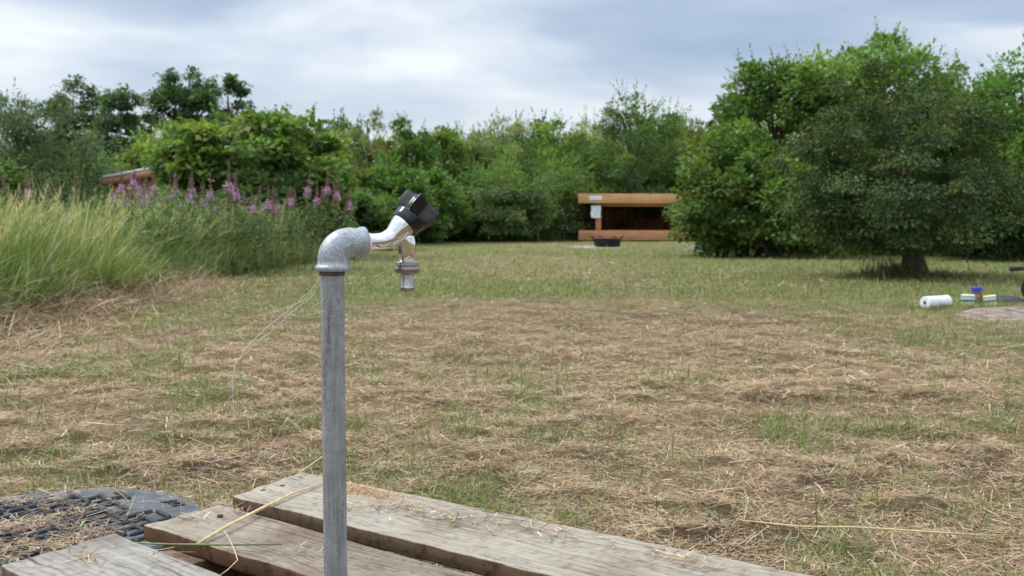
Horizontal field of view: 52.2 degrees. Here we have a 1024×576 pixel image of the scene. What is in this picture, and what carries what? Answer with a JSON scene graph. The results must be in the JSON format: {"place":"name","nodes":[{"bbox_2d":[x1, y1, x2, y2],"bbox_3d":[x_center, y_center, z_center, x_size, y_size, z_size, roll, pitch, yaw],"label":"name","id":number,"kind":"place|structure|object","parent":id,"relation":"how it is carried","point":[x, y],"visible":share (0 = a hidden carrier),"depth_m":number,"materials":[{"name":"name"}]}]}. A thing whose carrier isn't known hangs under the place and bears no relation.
{"place":"outdoors","nodes":[
{"label":"outdoors","id":0,"kind":"place"},
{"bbox_2d":[0,225,1023,575],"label":"ground","id":1,"kind":"structure","parent":0,"point":[834,483],"depth_m":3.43,"materials":[{"name":"plant"}]},
{"bbox_2d":[0,171,10,221],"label":"willowherb plant","id":2,"kind":"object","parent":1,"relation":"on","point":[3,190],"visible":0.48,"depth_m":9.46,"materials":[{"name":"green plant"}]},
{"bbox_2d":[0,139,34,217],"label":"bush","id":3,"kind":"object","parent":1,"relation":"on","point":[10,179],"visible":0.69,"depth_m":17.30,"materials":[{"name":"green plant"}]},
{"bbox_2d":[22,169,35,218],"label":"willowherb plant","id":4,"kind":"object","parent":1,"relation":"on","point":[26,183],"visible":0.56,"depth_m":9.88,"materials":[{"name":"purple plant"}]},
{"bbox_2d":[0,77,118,219],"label":"bush","id":5,"kind":"object","parent":1,"relation":"on","point":[20,140],"visible":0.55,"depth_m":19.67,"materials":[{"name":"green plant"}]},
{"bbox_2d":[26,73,118,173],"bbox_3d":[-13.539,-4.123,32.693,3.270,5.108,3.463,0,4,-5],"label":"birch tree","id":6,"kind":"object","parent":1,"relation":"on","point":[82,116],"visible":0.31,"depth_m":32.32,"materials":[{"name":"green plant"}]},
{"bbox_2d":[36,135,130,217],"bbox_3d":[-9.856,-2.321,24.862,3.383,2.599,3.084,0,4,-4],"label":"bush","id":7,"kind":"object","parent":1,"relation":"on","point":[96,177],"visible":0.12,"depth_m":24.33,"materials":[{"name":"green plant"}]},
{"bbox_2d":[0,488,200,575],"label":"drain cover","id":8,"kind":"object","parent":1,"relation":"on","point":[156,510],"visible":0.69,"depth_m":2.03,"materials":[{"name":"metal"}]},
{"bbox_2d":[85,83,155,169],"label":"birch tree","id":9,"kind":"object","parent":1,"relation":"on","point":[119,101],"visible":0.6,"depth_m":30.51,"materials":[{"name":"green plant"}]},
{"bbox_2d":[116,165,124,209],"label":"willowherb plant","id":10,"kind":"object","parent":1,"relation":"on","point":[121,186],"visible":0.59,"depth_m":10.78,"materials":[{"name":"purple plant"}]},
{"bbox_2d":[125,158,139,213],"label":"willowherb plant","id":11,"kind":"object","parent":1,"relation":"on","point":[132,182],"visible":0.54,"depth_m":10.60,"materials":[{"name":"purple plant"}]},
{"bbox_2d":[0,253,265,416],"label":"hay swath","id":12,"kind":"object","parent":1,"relation":"on","point":[111,300],"visible":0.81,"depth_m":6.18,"materials":[{"name":"plant"}]},
{"bbox_2d":[134,169,142,212],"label":"willowherb plant","id":13,"kind":"object","parent":1,"relation":"on","point":[139,188],"visible":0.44,"depth_m":11.08,"materials":[{"name":"purple plant"}]},
{"bbox_2d":[113,114,178,172],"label":"sapling","id":14,"kind":"object","parent":1,"relation":"on","point":[138,150],"visible":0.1,"depth_m":22.91,"materials":[{"name":"green plant"}]},
{"bbox_2d":[150,166,162,211],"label":"willowherb plant","id":15,"kind":"object","parent":1,"relation":"on","point":[154,186],"visible":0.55,"depth_m":11.41,"materials":[{"name":"purple plant"}]},
{"bbox_2d":[102,167,214,214],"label":"wooden shed","id":16,"kind":"structure","parent":1,"relation":"on","point":[115,182],"depth_m":19.81,"materials":[{"name":"wood"}]},
{"bbox_2d":[0,170,322,327],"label":"tall grass","id":17,"kind":"structure","parent":1,"relation":"on","point":[53,249],"depth_m":7.46,"materials":[{"name":"plant"}]},
{"bbox_2d":[0,180,325,279],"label":"leafy undergrowth","id":18,"kind":"object","parent":1,"relation":"on","point":[248,225],"visible":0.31,"depth_m":10.58,"materials":[{"name":"green plant"}]},
{"bbox_2d":[135,64,229,133],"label":"birch tree","id":19,"kind":"object","parent":1,"relation":"on","point":[175,95],"visible":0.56,"depth_m":29.36,"materials":[{"name":"green plant"}]},
{"bbox_2d":[205,172,217,242],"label":"willowherb plant","id":20,"kind":"object","parent":1,"relation":"on","point":[210,193],"visible":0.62,"depth_m":11.18,"materials":[{"name":"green plant"}]},
{"bbox_2d":[222,194,234,268],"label":"willowherb plant","id":21,"kind":"object","parent":1,"relation":"on","point":[228,221],"visible":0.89,"depth_m":10.93,"materials":[{"name":"green plant"}]},
{"bbox_2d":[221,160,238,266],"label":"willowherb plant","id":22,"kind":"object","parent":1,"relation":"on","point":[228,186],"visible":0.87,"depth_m":11.05,"materials":[{"name":"green plant"}]},
{"bbox_2d":[210,72,257,155],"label":"birch tree","id":23,"kind":"object","parent":1,"relation":"on","point":[238,89],"visible":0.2,"depth_m":30.59,"materials":[{"name":"green plant"}]},
{"bbox_2d":[231,169,240,229],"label":"willowherb plant","id":24,"kind":"object","parent":1,"relation":"on","point":[234,196],"visible":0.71,"depth_m":11.90,"materials":[{"name":"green plant"}]},
{"bbox_2d":[231,175,245,236],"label":"willowherb plant","id":25,"kind":"object","parent":1,"relation":"on","point":[235,198],"visible":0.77,"depth_m":11.85,"materials":[{"name":"purple plant"}]},
{"bbox_2d":[236,190,247,269],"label":"willowherb plant","id":26,"kind":"object","parent":1,"relation":"on","point":[242,204],"visible":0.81,"depth_m":11.43,"materials":[{"name":"green plant"}]},
{"bbox_2d":[134,101,356,237],"bbox_3d":[-4.227,-1.785,16.854,3.558,2.530,3.572,-1,4,-12],"label":"tree","id":27,"kind":"object","parent":1,"relation":"on","point":[203,148],"visible":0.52,"depth_m":15.97,"materials":[{"name":"green plant"}]},
{"bbox_2d":[247,187,260,273],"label":"willowherb plant","id":28,"kind":"object","parent":1,"relation":"on","point":[257,203],"visible":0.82,"depth_m":11.43,"materials":[{"name":"green plant"}]},
{"bbox_2d":[248,193,262,276],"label":"willowherb plant","id":29,"kind":"object","parent":1,"relation":"on","point":[252,207],"visible":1,"depth_m":11.08,"materials":[{"name":"green plant"}]},
{"bbox_2d":[206,162,323,238],"bbox_3d":[-3.678,-1.169,15.575,1.732,1.465,1.650,-1,4,-16],"label":"bush","id":30,"kind":"object","parent":1,"relation":"on","point":[255,179],"visible":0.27,"depth_m":15.33,"materials":[{"name":"green plant"}]},
{"bbox_2d":[259,186,272,275],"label":"willowherb plant","id":31,"kind":"object","parent":1,"relation":"on","point":[267,208],"visible":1,"depth_m":11.24,"materials":[{"name":"green plant"}]},
{"bbox_2d":[266,187,275,268],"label":"willowherb plant","id":32,"kind":"object","parent":1,"relation":"on","point":[270,240],"visible":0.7,"depth_m":12.44,"materials":[{"name":"green plant"}]},
{"bbox_2d":[271,199,280,274],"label":"willowherb plant","id":33,"kind":"object","parent":1,"relation":"on","point":[275,228],"visible":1,"depth_m":11.12,"materials":[{"name":"green plant"}]},
{"bbox_2d":[271,187,284,272],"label":"willowherb plant","id":34,"kind":"object","parent":1,"relation":"on","point":[277,204],"visible":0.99,"depth_m":11.18,"materials":[{"name":"green plant"}]},
{"bbox_2d":[277,191,290,271],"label":"willowherb plant","id":35,"kind":"object","parent":1,"relation":"on","point":[283,230],"visible":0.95,"depth_m":11.80,"materials":[{"name":"green plant"}]},
{"bbox_2d":[285,184,300,267],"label":"willowherb plant","id":36,"kind":"object","parent":1,"relation":"on","point":[291,201],"visible":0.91,"depth_m":12.42,"materials":[{"name":"green plant"}]},
{"bbox_2d":[292,190,304,271],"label":"willowherb plant","id":37,"kind":"object","parent":1,"relation":"on","point":[296,228],"visible":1,"depth_m":11.80,"materials":[{"name":"green plant"}]},
{"bbox_2d":[299,173,315,268],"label":"willowherb plant","id":38,"kind":"object","parent":1,"relation":"on","point":[308,189],"visible":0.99,"depth_m":12.29,"materials":[{"name":"green plant"}]},
{"bbox_2d":[305,199,316,269],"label":"willowherb plant","id":39,"kind":"object","parent":1,"relation":"on","point":[310,233],"visible":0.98,"depth_m":12.41,"materials":[{"name":"green plant"}]},
{"bbox_2d":[312,182,321,255],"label":"willowherb plant","id":40,"kind":"object","parent":1,"relation":"on","point":[316,201],"visible":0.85,"depth_m":12.56,"materials":[{"name":"green plant"}]},
{"bbox_2d":[313,186,326,261],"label":"willowherb plant","id":41,"kind":"object","parent":1,"relation":"on","point":[321,200],"visible":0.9,"depth_m":12.31,"materials":[{"name":"green plant"}]},
{"bbox_2d":[282,160,359,246],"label":"bush","id":42,"kind":"object","parent":1,"relation":"on","point":[347,180],"visible":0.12,"depth_m":17.28,"materials":[{"name":"green plant"}]},
{"bbox_2d":[320,169,332,237],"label":"willowherb plant","id":43,"kind":"object","parent":1,"relation":"on","point":[326,193],"visible":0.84,"depth_m":12.83,"materials":[{"name":"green plant"}]},
{"bbox_2d":[327,184,337,235],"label":"willowherb plant","id":44,"kind":"object","parent":1,"relation":"on","point":[333,223],"visible":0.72,"depth_m":11.64,"materials":[{"name":"green plant"}]},
{"bbox_2d":[296,112,370,192],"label":"tree","id":45,"kind":"object","parent":1,"relation":"on","point":[353,171],"visible":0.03,"depth_m":24.10,"materials":[{"name":"green plant"}]},
{"bbox_2d":[332,176,344,229],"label":"willowherb plant","id":46,"kind":"object","parent":1,"relation":"on","point":[337,194],"visible":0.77,"depth_m":11.69,"materials":[{"name":"purple plant"}]},
{"bbox_2d":[343,188,353,258],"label":"willowherb plant","id":47,"kind":"object","parent":1,"relation":"on","point":[350,200],"visible":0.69,"depth_m":12.59,"materials":[{"name":"purple plant"}]},
{"bbox_2d":[310,106,396,170],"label":"woodland tree","id":48,"kind":"object","parent":1,"relation":"on","point":[341,126],"visible":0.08,"depth_m":40.40,"materials":[{"name":"green plant"}]},
{"bbox_2d":[343,104,391,170],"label":"willow tree","id":49,"kind":"object","parent":1,"relation":"on","point":[358,141],"visible":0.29,"depth_m":30.62,"materials":[{"name":"green plant"}]},
{"bbox_2d":[347,182,400,232],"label":"bush","id":50,"kind":"object","parent":1,"relation":"on","point":[373,214],"visible":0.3,"depth_m":20.41,"materials":[{"name":"green plant"}]},
{"bbox_2d":[315,189,438,575],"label":"standpipe","id":51,"kind":"object","parent":1,"relation":"on","point":[414,214],"visible":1,"depth_m":1.25,"materials":[{"name":"silver metal"}]},
{"bbox_2d":[232,277,324,412],"bbox_3d":[-0.270,0.067,1.240,0.127,0.164,0.001,0,4,0],"label":"cobweb","id":52,"kind":"object","parent":51,"relation":"attached to","point":[279,323],"visible":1,"depth_m":1.24},
{"bbox_2d":[361,114,421,171],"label":"woodland tree","id":53,"kind":"object","parent":1,"relation":"on","point":[393,133],"visible":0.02,"depth_m":43.49,"materials":[{"name":"green plant"}]},
{"bbox_2d":[348,149,439,234],"bbox_3d":[-3.071,-2.111,24.818,2.540,2.373,2.841,1,4,12],"label":"bush","id":54,"kind":"object","parent":1,"relation":"on","point":[381,179],"visible":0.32,"depth_m":24.41,"materials":[{"name":"green plant"}]},
{"bbox_2d":[1,472,811,575],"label":"wooden pallet","id":55,"kind":"object","parent":1,"relation":"on","point":[465,546],"visible":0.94,"depth_m":1.47,"materials":[{"name":"brown wood"}]},
{"bbox_2d":[134,542,281,545],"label":"green stalk","id":56,"kind":"object","parent":55,"relation":"on","point":[186,544],"visible":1,"depth_m":1.46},
{"bbox_2d":[196,482,322,543],"bbox_3d":[-0.390,0.347,1.643,0.014,0.010,0.358,1,4,19],"label":"dry stalk","id":57,"kind":"object","parent":55,"relation":"on","point":[239,520],"visible":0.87,"depth_m":1.60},
{"bbox_2d":[308,481,440,506],"bbox_3d":[-0.228,0.343,1.727,0.311,0.010,0.080,3,5,36],"label":"sawdust","id":58,"kind":"object","parent":55,"relation":"on","point":[371,491],"visible":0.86,"depth_m":1.75},
{"bbox_2d":[60,489,741,571],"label":"hay litter","id":59,"kind":"object","parent":55,"relation":"on","point":[535,528],"visible":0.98,"depth_m":1.55,"materials":[{"name":"plant"}]},
{"bbox_2d":[373,111,448,178],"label":"willow tree","id":60,"kind":"object","parent":1,"relation":"on","point":[410,144],"visible":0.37,"depth_m":28.59,"materials":[{"name":"green plant"}]},
{"bbox_2d":[389,157,472,243],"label":"bush","id":61,"kind":"object","parent":1,"relation":"on","point":[443,223],"visible":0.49,"depth_m":26.53,"materials":[{"name":"green plant"}]},
{"bbox_2d":[410,121,479,167],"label":"woodland tree","id":62,"kind":"object","parent":1,"relation":"on","point":[461,133],"visible":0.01,"depth_m":39.66,"materials":[{"name":"green plant"}]},
{"bbox_2d":[420,122,470,186],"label":"tree","id":63,"kind":"object","parent":1,"relation":"on","point":[450,146],"visible":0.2,"depth_m":30.50,"materials":[{"name":"green plant"}]},
{"bbox_2d":[415,158,481,201],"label":"bush","id":64,"kind":"object","parent":1,"relation":"on","point":[444,164],"visible":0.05,"depth_m":30.20,"materials":[{"name":"green plant"}]},
{"bbox_2d":[448,134,490,190],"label":"bush","id":65,"kind":"object","parent":1,"relation":"on","point":[467,150],"visible":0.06,"depth_m":32.58,"materials":[{"name":"green plant"}]},
{"bbox_2d":[450,206,494,240],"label":"bush","id":66,"kind":"object","parent":1,"relation":"on","point":[472,233],"visible":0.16,"depth_m":29.04,"materials":[{"name":"green plant"}]},
{"bbox_2d":[462,120,505,153],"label":"woodland tree","id":67,"kind":"object","parent":1,"relation":"on","point":[472,133],"visible":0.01,"depth_m":41.95,"materials":[{"name":"green plant"}]},
{"bbox_2d":[467,106,543,185],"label":"willow tree","id":68,"kind":"object","parent":1,"relation":"on","point":[489,140],"visible":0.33,"depth_m":32.30,"materials":[{"name":"green plant"}]},
{"bbox_2d":[454,172,562,242],"bbox_3d":[-0.247,-1.813,28.366,3.326,2.669,3.866,-1,4,-15],"label":"bush","id":69,"kind":"object","parent":1,"relation":"on","point":[526,218],"visible":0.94,"depth_m":27.80,"materials":[{"name":"green plant"}]},
{"bbox_2d":[0,240,1023,575],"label":"dry hay","id":70,"kind":"object","parent":1,"relation":"on","point":[742,458],"visible":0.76,"depth_m":3.11},
{"bbox_2d":[437,124,609,237],"bbox_3d":[0.141,-2.809,30.384,5.058,4.143,5.506,-4,5,-44],"label":"bush","id":71,"kind":"object","parent":1,"relation":"on","point":[554,176],"visible":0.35,"depth_m":29.54,"materials":[{"name":"green plant"}]},
{"bbox_2d":[469,110,577,188],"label":"woodland tree","id":72,"kind":"object","parent":1,"relation":"on","point":[532,136],"visible":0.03,"depth_m":38.08,"materials":[{"name":"green plant"}]},
{"bbox_2d":[516,108,607,229],"bbox_3d":[1.486,-3.701,33.799,3.545,4.322,3.285,0,4,0],"label":"willow tree","id":73,"kind":"object","parent":1,"relation":"on","point":[536,141],"visible":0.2,"depth_m":33.46,"materials":[{"name":"green plant"}]},
{"bbox_2d":[534,175,602,240],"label":"bush","id":74,"kind":"object","parent":1,"relation":"on","point":[566,221],"visible":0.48,"depth_m":29.57,"materials":[{"name":"green plant"}]},
{"bbox_2d":[558,104,626,224],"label":"woodland tree","id":75,"kind":"object","parent":1,"relation":"on","point":[600,138],"visible":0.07,"depth_m":40.67,"materials":[{"name":"green plant"}]},
{"bbox_2d":[571,245,623,247],"bbox_3d":[1.878,-0.900,22.980,1.216,0.041,1.442,0,4,0],"label":"ash patch","id":76,"kind":"object","parent":1,"relation":"on","point":[594,247],"visible":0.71,"depth_m":22.72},
{"bbox_2d":[591,235,623,246],"bbox_3d":[2.104,-1.029,23.105,0.628,0.261,0.628,2,4,22],"label":"fire bowl","id":77,"kind":"object","parent":76,"relation":"on","point":[606,242],"visible":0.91,"depth_m":22.87,"materials":[{"name":"metal"}]},
{"bbox_2d":[565,118,653,216],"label":"woodland tree","id":78,"kind":"object","parent":1,"relation":"on","point":[617,141],"visible":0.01,"depth_m":43.33,"materials":[{"name":"green plant"}]},
{"bbox_2d":[566,79,697,229],"bbox_3d":[3.458,-3.971,32.162,4.493,5.052,4.856,1,4,16],"label":"tree","id":79,"kind":"object","parent":1,"relation":"on","point":[651,156],"visible":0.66,"depth_m":31.68,"materials":[{"name":"green plant"}]},
{"bbox_2d":[574,194,698,240],"bbox_3d":[3.515,-2.032,30.401,3.357,1.350,2.762,0,4,0],"label":"open shelter","id":80,"kind":"object","parent":1,"relation":"on","point":[655,229],"visible":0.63,"depth_m":29.07,"materials":[{"name":"wood"}]},
{"bbox_2d":[591,206,600,217],"bbox_3d":[2.332,-2.117,29.086,0.284,0.347,0.044,0,4,0],"label":"notice sheet","id":81,"kind":"object","parent":80,"relation":"attached to","point":[595,211],"visible":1,"depth_m":29.09,"materials":[{"name":"paper"}]},
{"bbox_2d":[594,144,684,193],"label":"bush","id":82,"kind":"object","parent":1,"relation":"on","point":[624,180],"visible":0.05,"depth_m":33.62,"materials":[{"name":"green plant"}]},
{"bbox_2d":[626,100,691,152],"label":"woodland tree","id":83,"kind":"object","parent":1,"relation":"on","point":[666,123],"visible":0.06,"depth_m":43.75,"materials":[{"name":"green plant"}]},
{"bbox_2d":[645,118,690,228],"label":"woodland tree","id":84,"kind":"object","parent":1,"relation":"on","point":[670,144],"depth_m":41.38,"materials":[{"name":"green plant"}]},
{"bbox_2d":[655,117,731,211],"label":"tree","id":85,"kind":"object","parent":1,"relation":"on","point":[699,131],"visible":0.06,"depth_m":33.44,"materials":[{"name":"green plant"}]},
{"bbox_2d":[705,104,718,132],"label":"sapling","id":86,"kind":"object","parent":1,"relation":"on","point":[711,121],"visible":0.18,"depth_m":37.61,"materials":[{"name":"green plant"}]},
{"bbox_2d":[659,114,805,256],"bbox_3d":[3.833,-1.571,17.193,2.867,2.509,2.562,-2,4,-23],"label":"hazel bush","id":87,"kind":"object","parent":1,"relation":"on","point":[696,217],"visible":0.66,"depth_m":16.66,"materials":[{"name":"green plant"}]},
{"bbox_2d":[444,226,1023,257],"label":"edge growth","id":88,"kind":"object","parent":1,"relation":"on","point":[544,236],"visible":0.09,"depth_m":29.27,"materials":[{"name":"plant"}]},
{"bbox_2d":[708,43,839,196],"bbox_3d":[4.752,-2.481,19.002,2.714,3.754,2.717,0,4,-6],"label":"tree","id":89,"kind":"object","parent":1,"relation":"on","point":[760,102],"visible":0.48,"depth_m":18.45,"materials":[{"name":"green plant"}]},
{"bbox_2d":[719,146,857,256],"bbox_3d":[4.423,-1.330,16.590,2.308,1.829,2.164,0,4,0],"label":"hazel bush","id":90,"kind":"object","parent":1,"relation":"on","point":[792,237],"visible":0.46,"depth_m":16.03,"materials":[{"name":"green plant"}]},
{"bbox_2d":[740,519,995,536],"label":"dry stalk","id":91,"kind":"object","parent":1,"relation":"on","point":[908,530],"visible":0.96,"depth_m":1.94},
{"bbox_2d":[776,16,977,237],"bbox_3d":[6.216,-2.547,17.905,3.639,4.059,3.174,0,4,-6],"label":"tree","id":92,"kind":"object","parent":1,"relation":"on","point":[889,44],"visible":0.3,"depth_m":17.21,"materials":[{"name":"green plant"}]},
{"bbox_2d":[743,56,1023,277],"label":"hawthorn tree","id":93,"kind":"object","parent":1,"relation":"on","point":[878,214],"visible":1,"depth_m":10.41,"materials":[{"name":"green plant"}]},
{"bbox_2d":[920,295,951,307],"bbox_3d":[2.858,0.094,7.045,0.233,0.082,0.082,-2,4,-30],"label":"paper roll","id":94,"kind":"object","parent":1,"relation":"on","point":[934,300],"visible":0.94,"depth_m":7.00,"materials":[{"name":"paper"}]},
{"bbox_2d":[904,48,992,199],"bbox_3d":[8.262,-2.567,19.918,1.892,3.844,1.950,0,4,-1],"label":"tree","id":95,"kind":"object","parent":1,"relation":"on","point":[952,67],"visible":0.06,"depth_m":19.39,"materials":[{"name":"green plant"}]},
{"bbox_2d":[893,298,1023,313],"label":"verge grass","id":96,"kind":"structure","parent":1,"relation":"on","point":[949,306],"depth_m":7.03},
{"bbox_2d":[905,72,1018,149],"bbox_3d":[17.588,-5.109,40.262,5.332,6.342,4.925,-2,4,-24],"label":"woodland tree","id":97,"kind":"object","parent":1,"relation":"on","point":[970,92],"visible":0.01,"depth_m":39.32,"materials":[{"name":"green plant"}]},
{"bbox_2d":[960,294,974,305],"bbox_3d":[3.142,0.084,7.207,0.092,0.076,0.093,2,4,22],"label":"lunch box","id":98,"kind":"object","parent":1,"relation":"on","point":[966,298],"visible":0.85,"depth_m":7.17,"materials":[{"name":"plastic"}]},
{"bbox_2d":[921,148,1023,261],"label":"bush","id":99,"kind":"object","parent":1,"relation":"on","point":[1005,246],"visible":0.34,"depth_m":15.03,"materials":[{"name":"green plant"}]},
{"bbox_2d":[971,287,982,303],"bbox_3d":[3.261,0.054,7.336,0.072,0.120,0.072,0,4,0],"label":"spread jar","id":100,"kind":"object","parent":1,"relation":"on","point":[977,292],"visible":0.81,"depth_m":7.30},
{"bbox_2d":[938,31,1023,228],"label":"tree","id":101,"kind":"object","parent":1,"relation":"on","point":[1010,87],"visible":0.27,"depth_m":16.57,"materials":[{"name":"green plant"}]},
{"bbox_2d":[954,306,1023,322],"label":"dirt patch","id":102,"kind":"object","parent":1,"relation":"on","point":[1007,312],"visible":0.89,"depth_m":6.61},
{"bbox_2d":[982,295,996,305],"bbox_3d":[3.325,0.088,7.276,0.088,0.072,0.088,-7,1,20],"label":"lunch box","id":103,"kind":"object","parent":1,"relation":"on","point":[989,298],"visible":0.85,"depth_m":7.24,"materials":[{"name":"plastic"}]},
{"bbox_2d":[996,295,1023,302],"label":"dark jacket","id":104,"kind":"object","parent":1,"relation":"on","point":[1010,298],"visible":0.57,"depth_m":7.54,"materials":[{"name":"fabric"}]},
{"bbox_2d":[1006,101,1023,246],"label":"bush","id":105,"kind":"object","parent":1,"relation":"on","point":[1018,145],"visible":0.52,"depth_m":14.94,"materials":[{"name":"green plant"}]},
{"bbox_2d":[1009,266,1023,296],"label":"balance bike","id":106,"kind":"object","parent":1,"relation":"on","point":[1016,268],"visible":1,"depth_m":7.45,"materials":[{"name":"rubber"}]},
{"bbox_2d":[0,0,1023,189],"label":"sky","id":107,"kind":"structure","parent":0,"point":[438,62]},
{"bbox_2d":[840,255,977,281],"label":"rough grass","id":108,"kind":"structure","parent":0,"point":[893,269],"depth_m":10.79,"materials":[{"name":"plant"}]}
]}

